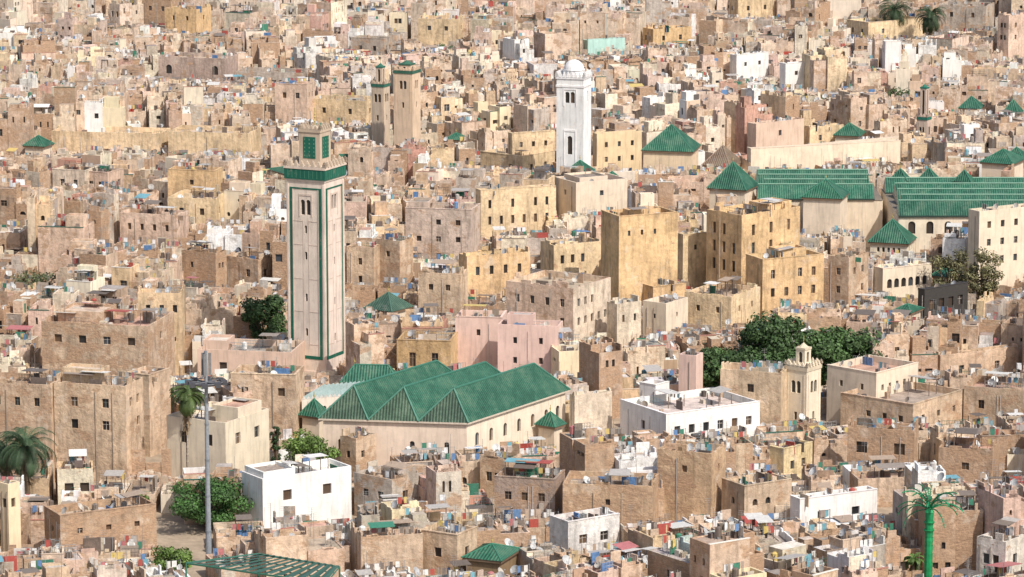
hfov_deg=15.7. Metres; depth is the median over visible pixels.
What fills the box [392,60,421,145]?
tan minaret
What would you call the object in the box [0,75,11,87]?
medina house
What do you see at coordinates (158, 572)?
medina house
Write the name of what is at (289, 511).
medina house
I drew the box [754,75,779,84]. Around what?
medina house
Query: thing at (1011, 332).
medina house
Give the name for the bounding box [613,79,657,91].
medina house
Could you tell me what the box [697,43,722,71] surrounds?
medina house
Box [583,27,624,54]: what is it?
turquoise house
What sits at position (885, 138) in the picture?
medina house
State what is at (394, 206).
medina house
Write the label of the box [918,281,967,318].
dark glazed house
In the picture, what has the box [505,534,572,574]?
medina house
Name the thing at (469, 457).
medina house
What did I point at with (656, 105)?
medina house
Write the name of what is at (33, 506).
medina house
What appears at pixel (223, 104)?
medina house
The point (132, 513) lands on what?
medina house
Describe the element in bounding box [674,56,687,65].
medina house
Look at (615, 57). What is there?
medina house
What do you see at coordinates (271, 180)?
medina house
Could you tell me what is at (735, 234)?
medina house
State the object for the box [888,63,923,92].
medina house
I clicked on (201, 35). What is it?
medina house
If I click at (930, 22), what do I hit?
palm tree
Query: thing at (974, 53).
medina house
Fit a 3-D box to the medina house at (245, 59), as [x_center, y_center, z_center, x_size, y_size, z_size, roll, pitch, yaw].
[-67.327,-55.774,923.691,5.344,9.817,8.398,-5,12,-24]
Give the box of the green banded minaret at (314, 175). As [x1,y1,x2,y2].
[283,108,346,375]
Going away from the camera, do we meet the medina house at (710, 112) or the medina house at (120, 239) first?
the medina house at (120, 239)
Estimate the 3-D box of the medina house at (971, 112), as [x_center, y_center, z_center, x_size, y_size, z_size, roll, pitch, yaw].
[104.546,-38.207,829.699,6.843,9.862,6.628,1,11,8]
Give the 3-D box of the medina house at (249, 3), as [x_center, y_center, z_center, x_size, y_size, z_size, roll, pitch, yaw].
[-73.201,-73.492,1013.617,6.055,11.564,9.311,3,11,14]
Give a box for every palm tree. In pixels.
[0,426,56,493]
[169,385,204,465]
[876,0,913,26]
[903,552,923,570]
[914,6,946,35]
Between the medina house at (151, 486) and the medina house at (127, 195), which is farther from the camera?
the medina house at (127, 195)
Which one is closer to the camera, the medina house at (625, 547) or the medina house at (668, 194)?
the medina house at (625, 547)
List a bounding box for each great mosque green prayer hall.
[755,169,882,246]
[881,177,1023,251]
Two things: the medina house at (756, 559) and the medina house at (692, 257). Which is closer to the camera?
the medina house at (756, 559)
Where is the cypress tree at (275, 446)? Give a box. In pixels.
[269,426,281,460]
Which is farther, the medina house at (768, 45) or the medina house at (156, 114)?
the medina house at (768, 45)
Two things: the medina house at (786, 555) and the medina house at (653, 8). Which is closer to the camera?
the medina house at (786, 555)
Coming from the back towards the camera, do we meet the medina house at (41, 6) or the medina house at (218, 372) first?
the medina house at (41, 6)
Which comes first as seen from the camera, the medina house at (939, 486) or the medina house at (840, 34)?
the medina house at (939, 486)
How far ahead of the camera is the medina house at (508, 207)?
693.14 m
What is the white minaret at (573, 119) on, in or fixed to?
on the ground
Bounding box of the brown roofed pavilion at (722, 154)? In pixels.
[701,142,741,168]
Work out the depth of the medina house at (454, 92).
829.72 m
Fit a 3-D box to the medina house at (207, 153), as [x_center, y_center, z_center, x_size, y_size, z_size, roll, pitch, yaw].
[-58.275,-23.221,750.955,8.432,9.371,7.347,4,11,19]
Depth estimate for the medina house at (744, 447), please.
504.02 m
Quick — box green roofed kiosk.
[461,539,521,576]
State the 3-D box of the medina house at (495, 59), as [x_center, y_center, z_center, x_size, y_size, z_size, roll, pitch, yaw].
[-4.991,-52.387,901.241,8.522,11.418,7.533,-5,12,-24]
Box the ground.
[34,247,1008,576]
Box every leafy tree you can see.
[0,439,20,478]
[151,545,193,570]
[168,475,254,529]
[239,293,287,338]
[280,428,340,460]
[698,346,765,387]
[737,310,843,373]
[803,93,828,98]
[807,325,887,384]
[887,86,917,96]
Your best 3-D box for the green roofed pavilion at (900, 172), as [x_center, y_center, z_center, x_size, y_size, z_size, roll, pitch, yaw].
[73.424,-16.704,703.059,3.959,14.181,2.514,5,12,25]
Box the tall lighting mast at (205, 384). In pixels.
[185,344,226,553]
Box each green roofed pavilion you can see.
[22,132,54,155]
[267,166,283,175]
[298,395,325,441]
[340,358,395,383]
[363,286,413,315]
[447,130,467,142]
[534,405,566,451]
[572,157,594,171]
[641,119,700,171]
[706,158,757,208]
[800,176,849,235]
[833,118,865,140]
[867,213,916,255]
[892,163,908,181]
[893,298,923,318]
[920,165,938,176]
[932,267,960,281]
[953,165,974,181]
[958,92,984,114]
[979,146,1023,176]
[1004,97,1023,116]
[1011,142,1023,176]
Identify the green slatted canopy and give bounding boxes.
[185,553,340,576]
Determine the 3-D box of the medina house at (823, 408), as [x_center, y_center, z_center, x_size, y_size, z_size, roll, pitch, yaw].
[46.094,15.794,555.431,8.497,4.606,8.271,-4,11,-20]
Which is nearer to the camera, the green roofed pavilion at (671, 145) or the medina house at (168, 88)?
the green roofed pavilion at (671, 145)
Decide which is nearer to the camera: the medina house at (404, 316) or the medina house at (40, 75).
the medina house at (404, 316)
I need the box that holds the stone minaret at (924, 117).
[916,84,931,136]
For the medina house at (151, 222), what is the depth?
681.73 m
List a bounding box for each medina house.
[0,0,32,22]
[0,7,26,28]
[0,25,35,45]
[0,30,8,51]
[0,46,17,58]
[0,52,10,68]
[0,58,37,84]
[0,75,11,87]
[0,90,28,113]
[0,101,34,155]
[0,153,45,169]
[0,157,18,168]
[0,166,12,185]
[0,175,6,185]
[0,177,32,226]
[0,219,26,252]
[0,246,24,258]
[0,247,38,282]
[0,255,26,284]
[0,280,28,296]
[0,282,17,305]
[0,287,36,329]
[0,316,28,334]
[0,325,41,364]
[0,339,40,364]
[0,350,25,372]
[0,367,61,482]
[0,459,53,499]
[0,475,24,499]
[0,479,20,551]
[0,479,49,499]
[0,507,30,547]
[0,544,33,555]
[0,555,16,576]
[2,87,27,97]
[2,551,70,576]
[6,148,19,159]
[7,538,63,571]
[9,152,50,188]
[10,55,22,63]
[10,72,39,90]
[10,84,29,91]
[10,179,24,186]
[15,274,64,300]
[17,32,54,59]
[20,141,47,155]
[20,496,76,544]
[20,554,57,570]
[21,52,55,65]
[23,167,52,185]
[23,220,27,251]
[25,19,50,34]
[25,357,41,373]
[26,282,64,293]
[27,186,57,251]
[28,85,44,103]
[28,275,47,293]
[28,284,91,336]
[31,53,72,77]
[32,183,63,219]
[33,0,67,13]
[33,6,57,21]
[33,28,60,41]
[34,103,75,140]
[34,123,40,135]
[35,18,54,23]
[36,34,63,46]
[38,73,58,82]
[38,78,66,85]
[38,213,94,282]
[39,80,64,95]
[39,524,103,573]
[40,148,76,160]
[41,301,174,376]
[42,18,56,31]
[42,86,54,105]
[43,489,156,549]
[46,151,51,168]
[49,151,82,170]
[50,59,70,77]
[51,60,67,82]
[52,11,85,23]
[52,160,98,186]
[54,75,94,113]
[54,363,143,484]
[55,45,68,51]
[55,47,81,62]
[55,449,95,504]
[56,267,111,288]
[57,12,106,41]
[59,181,91,199]
[60,147,79,156]
[61,238,96,266]
[61,483,113,501]
[62,33,82,48]
[64,189,118,243]
[65,241,126,273]
[66,264,104,296]
[67,57,92,78]
[68,0,90,13]
[68,39,80,51]
[68,73,76,84]
[70,550,137,573]
[71,44,97,54]
[71,558,126,576]
[74,47,103,70]
[75,71,112,84]
[76,82,128,131]
[77,184,93,189]
[82,28,108,44]
[82,136,116,167]
[82,280,129,305]
[83,11,101,16]
[83,140,122,152]
[84,13,104,19]
[85,71,126,92]
[85,286,137,304]
[88,0,105,16]
[89,163,123,188]
[89,188,139,201]
[89,227,107,246]
[90,186,127,204]
[91,25,134,53]
[92,56,144,77]
[93,470,167,509]
[94,80,124,92]
[96,69,104,73]
[97,237,134,248]
[98,265,107,273]
[98,530,154,561]
[99,180,148,189]
[100,28,140,58]
[103,146,120,156]
[104,48,140,66]
[106,0,120,15]
[107,18,129,35]
[107,299,128,308]
[108,21,134,28]
[108,58,131,66]
[109,0,143,25]
[110,551,157,569]
[111,154,156,188]
[111,258,173,288]
[113,240,160,265]
[115,181,158,204]
[119,70,142,88]
[119,193,156,236]
[119,554,145,576]
[120,38,127,53]
[120,200,188,245]
[122,146,151,157]
[124,355,170,456]
[126,116,162,132]
[127,77,160,116]
[127,277,164,287]
[129,24,159,43]
[129,104,146,126]
[129,237,147,250]
[130,229,180,251]
[132,74,148,81]
[132,164,157,188]
[133,198,149,202]
[134,237,181,254]
[134,256,167,268]
[135,31,167,52]
[138,45,157,57]
[138,280,185,374]
[141,52,165,76]
[142,0,181,24]
[144,23,164,27]
[144,147,174,168]
[144,559,189,576]
[147,80,181,127]
[149,154,204,183]
[151,25,176,32]
[152,175,167,205]
[157,76,165,81]
[158,47,237,80]
[158,236,183,280]
[159,27,191,41]
[160,34,192,54]
[161,475,182,512]
[165,2,211,33]
[165,98,190,129]
[166,72,181,84]
[166,82,182,104]
[167,156,222,196]
[167,184,223,223]
[167,396,269,476]
[168,276,203,297]
[170,77,186,90]
[170,376,176,384]
[171,139,187,154]
[171,240,198,245]
[171,369,197,394]
[171,371,251,413]
[173,72,201,90]
[174,352,226,382]
[180,240,200,248]
[180,276,210,290]
[181,151,202,158]
[181,238,202,244]
[181,240,226,286]
[181,361,216,389]
[183,74,194,80]
[183,78,203,124]
[183,467,204,524]
[185,77,204,88]
[185,324,201,371]
[186,0,219,8]
[186,287,219,328]
[187,219,245,245]
[188,32,210,41]
[189,216,195,228]
[192,38,215,48]
[192,43,215,52]
[192,243,238,254]
[192,318,225,374]
[193,217,221,231]
[197,333,304,375]
[199,151,249,169]
[200,143,241,177]
[200,280,228,292]
[201,70,229,90]
[201,80,234,89]
[202,456,241,477]
[203,0,222,30]
[203,79,241,106]
[203,82,229,93]
[203,107,210,125]
[205,548,259,576]
[206,0,228,8]
[207,95,243,110]
[207,218,246,251]
[208,102,239,125]
[208,274,234,298]
[209,31,242,50]
[209,291,227,305]
[210,29,229,40]
[211,294,264,338]
[211,463,241,521]
[212,151,264,174]
[213,18,255,32]
[213,42,226,52]
[213,514,269,552]
[220,280,271,306]
[221,160,262,191]
[223,8,229,27]
[223,171,237,181]
[223,373,230,381]
[224,74,235,80]
[224,180,274,223]
[225,3,263,30]
[226,75,249,87]
[227,92,263,123]
[227,234,272,287]
[227,334,247,338]
[228,22,244,33]
[228,110,250,126]
[229,0,240,10]
[230,28,254,47]
[230,355,304,438]
[231,528,257,559]
[233,43,252,69]
[233,83,245,94]
[234,151,255,157]
[234,279,272,297]
[235,273,285,292]
[236,0,256,9]
[236,64,311,82]
[237,82,262,94]
[239,188,285,223]
[242,219,280,252]
[243,195,271,223]
[244,15,267,56]
[244,76,273,82]
[244,87,270,102]
[247,77,275,88]
[250,157,269,174]
[251,32,279,63]
[251,120,276,126]
[251,149,269,161]
[252,207,276,227]
[254,503,344,576]
[255,15,286,37]
[256,0,279,17]
[257,97,274,122]
[257,118,272,124]
[257,175,277,186]
[258,44,276,67]
[261,14,294,25]
[261,118,285,153]
[261,169,277,177]
[263,82,274,102]
[263,176,276,185]
[264,299,287,336]
[269,119,313,153]
[269,420,308,463]
[270,132,298,167]
[270,193,286,223]
[270,332,287,339]
[272,225,286,289]
[273,506,316,528]
[274,5,297,16]
[274,77,314,122]
[275,175,286,198]
[276,52,293,67]
[276,119,311,142]
[276,454,309,461]
[277,290,287,302]
[279,29,296,46]
[280,0,293,3]
[280,42,292,59]
[281,0,293,8]
[281,20,305,41]
[281,220,286,236]
[288,69,315,80]
[291,37,329,69]
[294,0,303,5]
[296,4,330,29]
[297,41,304,46]
[297,507,350,569]
[298,0,346,29]
[302,24,337,40]
[302,78,319,86]
[304,369,343,386]
[304,378,326,397]
[304,385,311,394]
[310,65,316,79]
[312,78,336,87]
[313,89,371,124]
[315,36,340,52]
[315,82,330,95]
[316,48,361,82]
[319,55,361,82]
[320,74,340,84]
[329,117,360,136]
[330,120,374,145]
[331,83,350,94]
[331,128,371,166]
[331,149,347,175]
[331,517,356,539]
[333,22,364,51]
[336,112,364,125]
[339,344,396,374]
[340,48,360,60]
[340,426,376,477]
[341,73,351,82]
[341,551,420,576]
[343,63,366,71]
[343,64,375,80]
[344,160,374,185]
[344,179,356,195]
[344,190,367,220]
[344,216,381,249]
[345,243,346,282]
[345,272,377,307]
[345,299,364,312]
[345,305,399,320]
[345,307,376,359]
[345,317,383,372]
[345,501,382,541]
[346,74,385,86]
[347,0,352,6]
[347,5,374,27]
[347,238,379,284]
[348,139,372,175]
[350,34,392,54]
[350,74,371,95]
[351,478,353,509]
[351,519,422,576]
[352,201,414,252]
[353,0,378,9]
[354,49,370,55]
[354,50,374,59]
[354,171,404,195]
[354,447,418,515]
[358,123,393,145]
[358,134,410,184]
[358,175,388,198]
[359,55,389,66]
[361,483,402,504]
[362,0,392,12]
[365,16,386,35]
[367,194,404,220]
[369,194,401,221]
[370,6,388,20]
[370,167,394,185]
[373,186,391,193]
[375,53,399,59]
[376,228,412,284]
[377,49,400,55]
[377,303,443,361]
[378,60,423,79]
[378,274,417,308]
[379,0,410,14]
[381,482,429,529]
[383,167,404,188]
[384,20,406,45]
[385,313,424,320]
[387,313,448,322]
[388,54,421,65]
[389,7,408,39]
[389,66,423,92]
[390,93,393,107]
[390,108,393,128]
[390,441,437,464]
[391,56,404,93]
[391,181,438,197]
[393,40,425,53]
[395,138,428,147]
[395,362,407,370]
[396,330,457,370]
[397,434,462,481]
[399,7,410,38]
[399,305,447,327]
[401,38,422,53]
[401,192,426,221]
[402,138,426,178]
[405,46,441,55]
[405,176,455,196]
[405,197,480,259]
[408,172,448,202]
[411,0,435,40]
[411,138,453,167]
[411,550,471,576]
[413,151,441,175]
[413,247,420,258]
[413,253,429,283]
[415,161,462,185]
[418,12,464,45]
[418,259,467,316]
[418,459,461,512]
[418,494,456,516]
[419,519,476,575]
[420,53,450,80]
[420,75,464,92]
[420,84,454,120]
[420,255,431,269]
[421,105,442,129]
[421,115,444,146]
[421,244,461,261]
[423,55,440,84]
[424,39,465,49]
[424,84,459,96]
[424,498,500,546]
[426,0,457,12]
[426,45,442,51]
[426,160,437,167]
[430,7,458,15]
[430,50,453,76]
[430,263,444,267]
[431,242,458,267]
[431,294,455,320]
[434,42,453,55]
[436,559,475,576]
[438,46,455,52]
[441,70,460,84]
[442,137,456,158]
[444,112,485,141]
[444,164,472,167]
[444,320,454,331]
[445,108,479,120]
[447,188,475,202]
[448,357,474,370]
[452,48,491,75]
[454,58,485,84]
[454,134,475,167]
[454,136,479,164]
[455,97,472,113]
[455,296,506,369]
[455,445,493,488]
[456,160,493,197]
[457,11,474,41]
[457,512,530,545]
[459,245,529,298]
[460,0,477,14]
[460,39,495,54]
[460,84,494,106]
[462,65,496,90]
[462,482,493,513]
[465,127,495,150]
[466,492,520,525]
[468,289,501,309]
[471,6,498,38]
[471,101,510,130]
[473,0,490,5]
[473,26,493,44]
[475,165,511,186]
[475,184,555,238]
[476,569,535,576]
[478,1,492,12]
[480,143,554,169]
[480,236,489,250]
[480,443,521,498]
[482,47,509,65]
[482,571,507,576]
[483,436,555,450]
[486,123,513,147]
[486,226,529,250]
[487,565,540,576]
[488,75,523,101]
[490,11,517,32]
[492,26,512,49]
[492,57,521,76]
[493,0,516,22]
[493,0,534,22]
[494,175,520,186]
[494,453,564,516]
[495,96,513,103]
[495,231,502,249]
[496,287,505,310]
[498,32,510,48]
[498,68,526,79]
[498,97,513,106]
[498,310,562,372]
[499,77,537,100]
[499,154,554,186]
[500,36,530,57]
[500,439,558,468]
[501,230,526,249]
[503,32,533,62]
[505,70,528,83]
[505,168,549,174]
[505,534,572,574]
[506,270,610,339]
[507,62,529,76]
[508,130,554,155]
[511,100,524,127]
[514,93,556,131]
[515,23,536,36]
[515,78,552,100]
[516,30,533,36]
[517,220,554,266]
[519,540,565,574]
[520,11,545,24]
[521,21,536,27]
[521,499,560,543]
[525,37,533,43]
[525,73,553,89]
[525,219,544,234]
[526,47,568,78]
[527,88,545,96]
[530,260,540,273]
[534,29,571,59]
[534,548,588,576]
[535,0,563,16]
[536,123,555,148]
[537,11,577,53]
[541,230,600,275]
[543,543,641,576]
[544,567,587,576]
[545,164,555,172]
[546,1,565,16]
[546,204,589,237]
[547,166,590,176]
[549,506,619,552]
[550,362,572,374]
[551,327,579,376]
[553,64,598,95]
[553,363,586,431]
[554,371,588,385]
[555,149,592,166]
[555,171,626,218]
[555,230,580,239]
[557,49,586,66]
[559,423,614,477]
[563,454,658,525]
[564,0,579,8]
[565,8,579,53]
[565,267,585,273]
[567,209,595,220]
[567,331,583,340]
[568,1,587,16]
[570,386,611,435]
[575,49,587,55]
[576,50,611,60]
[579,336,622,418]
[580,0,603,7]
[580,8,606,53]
[580,331,606,340]
[582,207,594,230]
[583,427,631,448]
[584,55,620,69]
[584,63,612,87]
[584,67,605,91]
[587,540,633,557]
[588,0,625,37]
[590,211,600,237]
[590,418,628,436]
[591,87,616,113]
[591,107,628,131]
[591,125,593,150]
[592,166,631,172]
[592,215,600,240]
[593,129,641,170]
[595,118,634,131]
[601,45,628,55]
[601,202,677,305]
[603,541,658,576]
[605,163,634,180]
[606,0,620,5]
[606,78,628,97]
[607,293,640,347]
[608,59,639,82]
[609,0,629,10]
[611,55,630,61]
[611,104,648,123]
[612,50,644,61]
[612,65,638,85]
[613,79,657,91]
[614,425,656,468]
[615,33,631,50]
[617,59,641,68]
[617,98,622,103]
[619,10,645,46]
[619,96,641,118]
[619,514,665,542]
[622,332,678,379]
[622,361,678,398]
[623,342,634,347]
[624,416,668,451]
[626,0,644,10]
[626,466,663,517]
[627,83,643,95]
[627,179,637,207]
[628,86,665,108]
[628,181,657,207]
[628,519,702,554]
[630,5,639,10]
[630,113,663,169]
[631,46,639,55]
[633,327,662,345]
[635,165,676,180]
[637,192,686,217]
[638,167,679,186]
[638,331,679,368]
[639,117,681,130]
[639,379,669,396]
[640,44,667,54]
[640,55,684,89]
[641,42,672,60]
[641,306,642,332]
[641,532,689,576]
[642,91,680,118]
[642,293,687,334]
[643,23,690,47]
[643,277,685,299]
[644,0,677,7]
[645,0,670,21]
[645,45,672,61]
[646,11,666,26]
[648,176,687,188]
[652,570,680,576]
[655,161,675,173]
[656,115,682,124]
[657,68,695,92]
[657,178,691,209]
[657,428,695,440]
[657,429,725,520]
[659,498,713,521]
[660,435,739,477]
[662,42,678,48]
[663,48,679,56]
[666,9,696,36]
[668,327,693,333]
[671,2,707,33]
[671,321,712,338]
[671,323,718,332]
[672,45,679,54]
[673,41,690,48]
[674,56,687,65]
[675,109,719,147]
[675,201,701,225]
[675,320,720,383]
[676,166,708,173]
[677,108,713,117]
[677,226,705,288]
[677,279,692,289]
[678,0,707,6]
[678,126,701,149]
[678,210,699,230]
[679,90,709,121]
[679,167,717,211]
[679,226,690,232]
[679,348,702,391]
[679,507,763,570]
[680,50,699,65]
[681,46,698,55]
[681,77,716,91]
[683,54,718,76]
[684,276,759,329]
[685,68,708,79]
[685,509,742,529]
[687,165,720,174]
[688,43,703,49]
[690,512,766,576]
[691,33,697,45]
[691,424,762,452]
[692,84,739,112]
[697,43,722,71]
[697,315,711,332]
[698,149,704,167]
[698,518,764,553]
[699,12,736,44]
[699,189,716,231]
[700,67,722,91]
[702,141,717,160]
[703,6,727,17]
[706,197,799,284]
[708,0,714,9]
[708,31,716,44]
[709,159,741,170]
[711,329,732,336]
[712,11,725,17]
[712,107,731,150]
[714,32,744,50]
[714,310,755,334]
[715,0,728,17]
[715,421,770,475]
[716,193,737,206]
[718,330,753,354]
[719,79,742,95]
[719,157,759,179]
[720,349,786,423]
[721,457,791,520]
[723,47,742,53]
[723,52,734,79]
[724,18,751,44]
[724,96,772,153]
[726,74,745,79]
[729,0,775,18]
[729,48,768,80]
[733,323,751,335]
[734,76,748,89]
[734,152,746,158]
[738,502,807,539]
[739,156,750,169]
[741,84,773,103]
[742,450,807,490]
[743,512,795,553]
[744,30,761,43]
[745,33,764,52]
[745,244,823,320]
[747,76,772,88]
[747,115,803,146]
[749,427,793,452]
[753,15,777,30]
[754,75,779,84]
[756,20,781,32]
[757,40,782,61]
[757,75,778,86]
[757,403,822,439]
[758,25,785,41]
[760,75,799,118]
[764,541,824,572]
[765,158,808,168]
[765,569,779,576]
[766,298,790,320]
[768,58,801,78]
[769,53,781,63]
[769,436,812,478]
[775,0,789,16]
[775,22,807,55]
[775,300,840,333]
[775,480,833,520]
[777,16,785,24]
[778,556,838,576]
[779,61,803,90]
[780,50,792,62]
[780,84,804,97]
[781,241,816,251]
[783,15,818,49]
[783,21,823,37]
[785,0,829,25]
[787,509,835,541]
[788,53,801,57]
[790,0,822,8]
[790,474,877,527]
[792,311,810,338]
[796,420,855,464]
[798,528,837,553]
[799,96,826,124]
[799,109,827,125]
[799,303,864,329]
[800,234,823,251]
[800,236,822,253]
[801,201,802,232]
[801,461,842,490]
[802,45,846,90]
[804,120,844,143]
[805,87,835,97]
[807,36,839,52]
[808,448,871,484]
[809,37,824,49]
[812,136,898,143]
[813,528,888,576]
[815,92,829,108]
[815,154,854,168]
[817,31,844,39]
[817,296,872,309]
[818,158,840,168]
[820,380,826,414]
[820,421,846,434]
[823,18,850,37]
[823,229,865,251]
[823,239,879,302]
[823,513,897,533]
[824,42,848,55]
[825,29,833,35]
[826,303,843,308]
[826,351,918,423]
[827,0,860,19]
[827,93,862,121]
[827,225,853,254]
[828,247,868,304]
[830,90,886,135]
[831,302,864,315]
[832,164,848,168]
[835,83,887,97]
[836,16,846,27]
[837,511,901,576]
[838,82,855,90]
[839,35,871,54]
[840,367,963,424]
[841,557,877,576]
[842,449,911,507]
[844,158,875,185]
[846,15,922,38]
[846,309,892,336]
[847,54,877,65]
[847,57,878,70]
[847,64,860,73]
[847,68,890,95]
[847,407,918,463]
[848,156,899,166]
[851,7,867,18]
[851,162,866,168]
[853,32,868,56]
[856,156,882,166]
[856,287,917,313]
[858,126,883,138]
[858,244,883,263]
[860,83,880,92]
[864,113,906,138]
[864,312,908,360]
[865,0,879,7]
[868,0,900,17]
[868,66,887,83]
[868,289,892,300]
[869,246,902,263]
[869,515,920,570]
[872,34,890,64]
[872,164,895,195]
[874,248,931,297]
[877,92,898,106]
[879,36,908,72]
[880,318,906,329]
[882,162,904,174]
[882,417,901,422]
[883,99,912,132]
[885,249,930,263]
[886,90,919,116]
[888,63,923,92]
[889,242,936,284]
[892,472,964,543]
[893,309,911,336]
[895,61,921,95]
[897,165,904,169]
[899,128,929,163]
[899,147,934,168]
[899,548,939,576]
[900,0,937,30]
[902,0,935,33]
[902,415,940,434]
[903,36,928,53]
[903,158,936,176]
[903,162,913,168]
[903,300,946,335]
[904,39,936,66]
[904,460,945,487]
[909,311,954,340]
[909,335,937,375]
[910,108,931,124]
[910,112,947,138]
[911,490,982,574]
[914,241,929,255]
[918,369,946,383]
[918,423,929,463]
[919,26,948,37]
[920,132,931,139]
[921,60,941,82]
[921,75,939,96]
[924,133,944,161]
[926,284,975,311]
[927,313,961,353]
[929,30,968,49]
[929,31,948,36]
[929,50,956,64]
[929,97,943,110]
[929,221,967,272]
[930,0,944,10]
[930,161,965,176]
[930,419,973,465]
[932,365,970,388]
[933,152,979,176]
[934,109,958,121]
[935,92,950,108]
[936,305,952,315]
[936,343,1018,372]
[937,46,947,55]
[938,0,994,31]
[938,427,998,483]
[940,77,949,94]
[940,109,963,114]
[940,416,995,437]
[940,558,980,576]
[941,80,962,111]
[942,51,971,79]
[942,223,967,276]
[943,115,983,133]
[944,114,979,139]
[944,128,984,157]
[944,139,982,163]
[946,475,962,485]
[948,71,987,106]
[950,44,991,62]
[951,107,984,118]
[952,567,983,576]
[953,305,1002,348]
[954,413,1000,429]
[958,364,1003,376]
[959,28,992,42]
[961,153,991,176]
[962,367,1016,377]
[963,26,992,33]
[963,371,1023,425]
[964,308,975,319]
[965,38,990,47]
[965,95,990,115]
[965,472,990,498]
[967,203,1023,291]
[970,121,1004,157]
[970,303,1014,323]
[971,56,1005,67]
[971,285,1017,309]
[972,38,1002,59]
[973,65,1005,79]
[975,459,1023,484]
[975,479,1023,535]
[976,110,1023,135]
[976,291,1022,319]
[976,516,1023,576]
[977,0,998,16]
[978,57,993,64]
[978,422,1023,475]
[981,58,1023,74]
[981,100,994,116]
[982,26,997,49]
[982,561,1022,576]
[987,59,1023,104]
[988,119,1023,148]
[988,142,1023,153]
[995,17,997,27]
[995,84,1023,116]
[995,408,1023,429]
[997,7,1023,57]
[998,0,1010,14]
[998,458,1023,485]
[1000,75,1023,86]
[1001,163,1013,176]
[1001,312,1022,371]
[1002,569,1023,576]
[1003,291,1022,300]
[1007,413,1023,428]
[1009,362,1023,377]
[1011,0,1023,12]
[1012,273,1023,290]
[1012,468,1023,496]
[1014,570,1023,574]
[1018,79,1023,86]
[1018,291,1023,316]
[1022,312,1023,369]
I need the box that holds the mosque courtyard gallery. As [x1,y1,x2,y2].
[302,381,362,408]
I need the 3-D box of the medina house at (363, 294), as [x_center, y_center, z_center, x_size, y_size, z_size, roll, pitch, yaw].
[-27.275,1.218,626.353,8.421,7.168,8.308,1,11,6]
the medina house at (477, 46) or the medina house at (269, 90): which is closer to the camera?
the medina house at (269, 90)
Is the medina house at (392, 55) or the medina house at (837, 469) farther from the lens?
the medina house at (392, 55)
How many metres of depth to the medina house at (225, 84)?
867.44 m
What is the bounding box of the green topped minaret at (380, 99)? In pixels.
[370,58,390,145]
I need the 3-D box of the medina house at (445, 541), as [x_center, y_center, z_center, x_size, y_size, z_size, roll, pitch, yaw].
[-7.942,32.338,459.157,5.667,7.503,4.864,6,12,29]
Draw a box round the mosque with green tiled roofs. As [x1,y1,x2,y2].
[317,360,570,465]
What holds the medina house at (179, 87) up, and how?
on the ground
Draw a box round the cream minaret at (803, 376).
[784,335,822,421]
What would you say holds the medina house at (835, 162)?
on the ground
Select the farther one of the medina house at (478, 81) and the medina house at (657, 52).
the medina house at (657, 52)
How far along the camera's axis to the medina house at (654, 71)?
864.60 m
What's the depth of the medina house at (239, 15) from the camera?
981.11 m
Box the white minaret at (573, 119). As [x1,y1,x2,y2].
[555,29,592,172]
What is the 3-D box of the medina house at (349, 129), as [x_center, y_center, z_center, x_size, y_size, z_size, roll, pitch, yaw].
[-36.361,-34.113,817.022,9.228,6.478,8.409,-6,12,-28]
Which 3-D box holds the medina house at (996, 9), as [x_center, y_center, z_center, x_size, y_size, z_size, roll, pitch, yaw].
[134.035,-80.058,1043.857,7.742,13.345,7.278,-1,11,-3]
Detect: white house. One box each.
[242,453,351,527]
[620,386,759,436]
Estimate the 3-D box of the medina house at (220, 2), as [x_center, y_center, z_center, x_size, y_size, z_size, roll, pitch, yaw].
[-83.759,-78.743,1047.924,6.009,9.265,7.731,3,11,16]
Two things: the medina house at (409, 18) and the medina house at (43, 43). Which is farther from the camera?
the medina house at (409, 18)
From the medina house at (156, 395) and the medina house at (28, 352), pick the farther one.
the medina house at (28, 352)
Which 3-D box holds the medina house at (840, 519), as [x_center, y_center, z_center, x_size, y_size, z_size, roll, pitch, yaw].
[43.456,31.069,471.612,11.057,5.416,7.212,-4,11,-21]
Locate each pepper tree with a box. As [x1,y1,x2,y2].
[928,246,970,285]
[964,246,1004,299]
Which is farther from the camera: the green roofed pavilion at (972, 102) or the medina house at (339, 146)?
the green roofed pavilion at (972, 102)
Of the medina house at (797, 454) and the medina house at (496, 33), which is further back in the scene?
the medina house at (496, 33)
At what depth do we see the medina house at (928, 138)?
788.52 m
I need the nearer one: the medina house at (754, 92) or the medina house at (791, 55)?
the medina house at (754, 92)
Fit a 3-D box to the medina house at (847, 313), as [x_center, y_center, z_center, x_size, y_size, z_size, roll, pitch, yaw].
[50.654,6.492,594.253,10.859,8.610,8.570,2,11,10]
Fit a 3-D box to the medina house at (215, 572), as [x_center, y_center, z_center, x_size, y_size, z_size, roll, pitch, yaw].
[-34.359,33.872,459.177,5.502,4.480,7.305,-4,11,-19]
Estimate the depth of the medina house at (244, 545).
459.35 m
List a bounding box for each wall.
[51,124,170,155]
[168,123,260,153]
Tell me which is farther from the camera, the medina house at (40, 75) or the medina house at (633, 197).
the medina house at (40, 75)
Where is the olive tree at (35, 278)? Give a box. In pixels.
[9,270,57,288]
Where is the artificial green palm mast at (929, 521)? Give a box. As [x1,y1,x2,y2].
[897,483,963,576]
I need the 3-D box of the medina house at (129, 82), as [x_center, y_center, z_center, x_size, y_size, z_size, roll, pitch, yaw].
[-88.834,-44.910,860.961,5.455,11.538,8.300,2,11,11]
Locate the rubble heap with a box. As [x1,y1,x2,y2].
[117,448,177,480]
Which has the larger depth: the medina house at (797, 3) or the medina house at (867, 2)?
the medina house at (867, 2)

